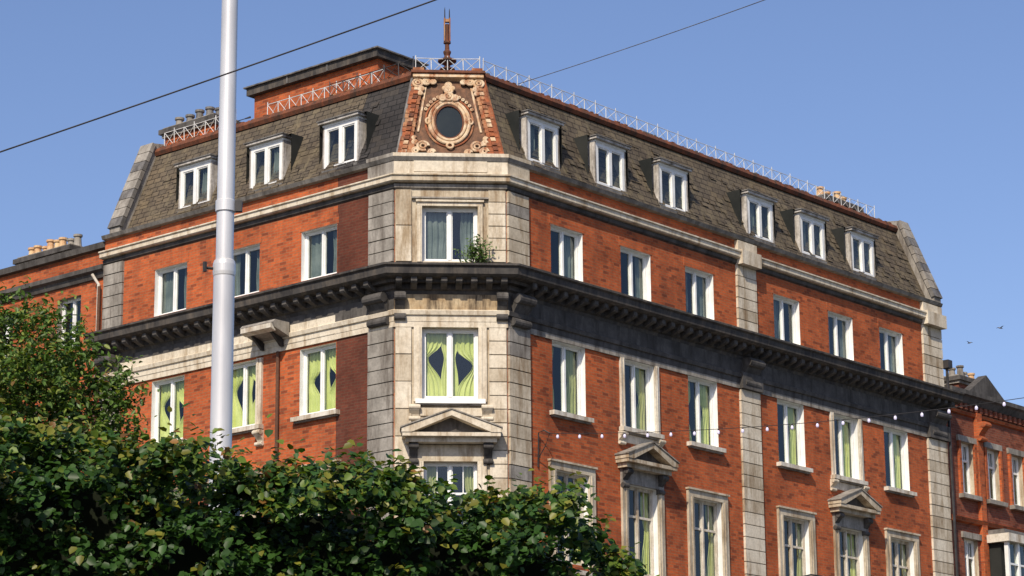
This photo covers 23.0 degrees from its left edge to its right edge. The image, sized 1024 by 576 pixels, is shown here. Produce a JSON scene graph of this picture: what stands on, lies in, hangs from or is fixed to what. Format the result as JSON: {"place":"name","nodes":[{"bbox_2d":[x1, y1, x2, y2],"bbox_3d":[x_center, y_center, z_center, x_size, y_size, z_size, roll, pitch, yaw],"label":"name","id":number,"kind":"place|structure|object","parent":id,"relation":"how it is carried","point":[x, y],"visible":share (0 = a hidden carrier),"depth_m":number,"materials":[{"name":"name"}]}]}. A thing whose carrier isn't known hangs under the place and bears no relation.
{"place":"outdoors","nodes":[
{"label":"outdoors","id":0,"kind":"place"},
{"bbox_2d":[0,250,103,471],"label":"walls","id":1,"kind":"structure","parent":0,"point":[86,293],"depth_m":70.40,"materials":[{"name":"brick"}]},
{"bbox_2d":[0,301,80,416],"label":"interiors","id":2,"kind":"object","parent":1,"relation":"in","point":[69,307],"visible":0.04,"depth_m":71.14,"materials":[{"name":"glass"}]},
{"bbox_2d":[5,297,80,424],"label":"windows","id":3,"kind":"structure","parent":1,"relation":"attached to","point":[74,301],"depth_m":70.28,"materials":[{"name":"white paint"}]},
{"bbox_2d":[0,241,104,400],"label":"trim","id":4,"kind":"structure","parent":1,"relation":"attached to","point":[75,278],"depth_m":70.50,"materials":[{"name":"stone"}]},
{"bbox_2d":[13,234,82,264],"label":"chimney stack","id":5,"kind":"object","parent":4,"relation":"on","point":[61,245],"visible":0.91,"depth_m":73.50,"materials":[{"name":"ceramic"}]},
{"bbox_2d":[0,0,435,152],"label":"overhead wire","id":6,"kind":"object","parent":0,"point":[217,76],"visible":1,"depth_m":18.98,"materials":[{"name":"black metal"}]},
{"bbox_2d":[0,0,1023,405],"label":"sky","id":7,"kind":"structure","parent":0,"point":[912,111],"materials":[{"name":"blue"}]},
{"label":"road","id":8,"kind":"structure","parent":0,"visible":0},
{"bbox_2d":[0,275,159,477],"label":"street tree","id":9,"kind":"object","parent":8,"relation":"on","point":[28,379],"visible":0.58,"depth_m":35.41,"materials":[{"name":"green plant"}]},
{"bbox_2d":[203,0,242,507],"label":"overhead line pole","id":10,"kind":"object","parent":8,"relation":"on","point":[227,207],"visible":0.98,"depth_m":22.74,"materials":[{"name":"metal"}]},
{"bbox_2d":[0,398,659,575],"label":"hedge","id":11,"kind":"object","parent":8,"relation":"on","point":[62,515],"visible":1,"depth_m":13.62,"materials":[{"name":"green plant"}]},
{"label":"ground","id":12,"kind":"structure","parent":0,"visible":0},
{"bbox_2d":[105,170,932,575],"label":"walls","id":13,"kind":"structure","parent":12,"relation":"on","point":[285,240],"depth_m":66.25,"materials":[{"name":"brick"}]},
{"bbox_2d":[94,152,953,575],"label":"stone trim","id":14,"kind":"structure","parent":13,"relation":"attached to","point":[484,442],"depth_m":63.95,"materials":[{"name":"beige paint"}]},
{"bbox_2d":[240,319,288,350],"bbox_3d":[-6.260,1.200,63.895,1.200,0.580,0.660,-12,-19,39],"label":"stone cornice bracket","id":15,"kind":"object","parent":14,"relation":"attached to","point":[260,333],"visible":1,"depth_m":63.74,"materials":[{"name":"grey stone"}]},
{"bbox_2d":[84,156,964,411],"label":"cornices","id":16,"kind":"object","parent":13,"relation":"attached to","point":[549,289],"visible":0.96,"depth_m":65.53,"materials":[{"name":"stone"}]},
{"bbox_2d":[398,8,502,153],"bbox_3d":[-1.550,-5.215,64.032,2.685,4.600,1.899,0,-14,0],"label":"corner ornament","id":17,"kind":"object","parent":16,"relation":"on","point":[449,110],"visible":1,"depth_m":63.62,"materials":[{"name":"brown stone"}]},
{"bbox_2d":[453,234,496,262],"bbox_3d":[-0.890,-0.949,61.749,1.039,0.838,0.565,6,-16,-25],"label":"ledge shrub","id":18,"kind":"object","parent":16,"relation":"on","point":[474,250],"visible":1,"depth_m":61.74,"materials":[{"name":"green plant"}]},
{"bbox_2d":[107,71,942,302],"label":"mansard roof","id":19,"kind":"structure","parent":13,"relation":"on","point":[148,194],"depth_m":68.70,"materials":[{"name":"stone"}]},
{"bbox_2d":[158,106,239,145],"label":"chimney stack","id":20,"kind":"object","parent":19,"relation":"on","point":[199,118],"visible":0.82,"depth_m":70.33,"materials":[{"name":"brick"}]},
{"bbox_2d":[238,46,428,120],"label":"rooftop plant room","id":21,"kind":"object","parent":19,"relation":"on","point":[306,80],"visible":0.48,"depth_m":70.79,"materials":[{"name":"brick"}]},
{"bbox_2d":[164,55,874,217],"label":"roof railing","id":22,"kind":"object","parent":19,"relation":"on","point":[431,59],"visible":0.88,"depth_m":68.31,"materials":[{"name":"metal"}]},
{"bbox_2d":[173,109,879,280],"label":"dormers","id":23,"kind":"object","parent":19,"relation":"attached to","point":[614,151],"visible":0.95,"depth_m":67.25,"materials":[{"name":"white paint"}]},
{"bbox_2d":[518,0,763,83],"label":"overhead wire","id":24,"kind":"object","parent":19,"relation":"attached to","point":[643,42],"visible":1,"depth_m":57.90,"materials":[{"name":"black metal"}]},
{"bbox_2d":[817,186,863,211],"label":"chimney stack","id":25,"kind":"object","parent":19,"relation":"on","point":[840,199],"visible":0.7,"depth_m":77.61,"materials":[{"name":"ceramic"}]},
{"bbox_2d":[93,286,958,575],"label":"downpipes","id":26,"kind":"object","parent":13,"relation":"attached to","point":[947,364],"visible":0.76,"depth_m":75.73,"materials":[{"name":"black metal"}]},
{"bbox_2d":[159,110,906,575],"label":"window interiors","id":27,"kind":"object","parent":13,"relation":"in","point":[463,364],"depth_m":65.88,"materials":[{"name":"glass"}]},
{"bbox_2d":[155,208,910,575],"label":"windows","id":28,"kind":"structure","parent":13,"relation":"attached to","point":[449,212],"depth_m":65.82,"materials":[{"name":"white paint"}]},
{"bbox_2d":[537,397,1023,466],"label":"string lights","id":29,"kind":"object","parent":13,"relation":"attached to","point":[767,428],"visible":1,"depth_m":58.14,"materials":[{"name":"white plastic"}]},
{"bbox_2d":[946,407,1023,575],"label":"walls","id":30,"kind":"structure","parent":12,"relation":"on","point":[1004,437],"depth_m":78.08,"materials":[{"name":"brick"}]},
{"bbox_2d":[944,375,1023,575],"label":"trim","id":31,"kind":"structure","parent":30,"relation":"attached to","point":[1002,546],"depth_m":78.02,"materials":[{"name":"stone"}]},
{"bbox_2d":[944,365,974,388],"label":"chimney stack","id":32,"kind":"object","parent":31,"relation":"on","point":[960,379],"visible":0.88,"depth_m":85.28,"materials":[{"name":"brick"}]},
{"bbox_2d":[963,447,1016,575],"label":"interiors","id":33,"kind":"object","parent":30,"relation":"in","point":[991,492],"visible":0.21,"depth_m":79.36,"materials":[{"name":"glass"}]},
{"bbox_2d":[961,443,1020,575],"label":"windows","id":34,"kind":"structure","parent":30,"relation":"attached to","point":[967,547],"depth_m":78.06,"materials":[{"name":"white paint"}]}
]}

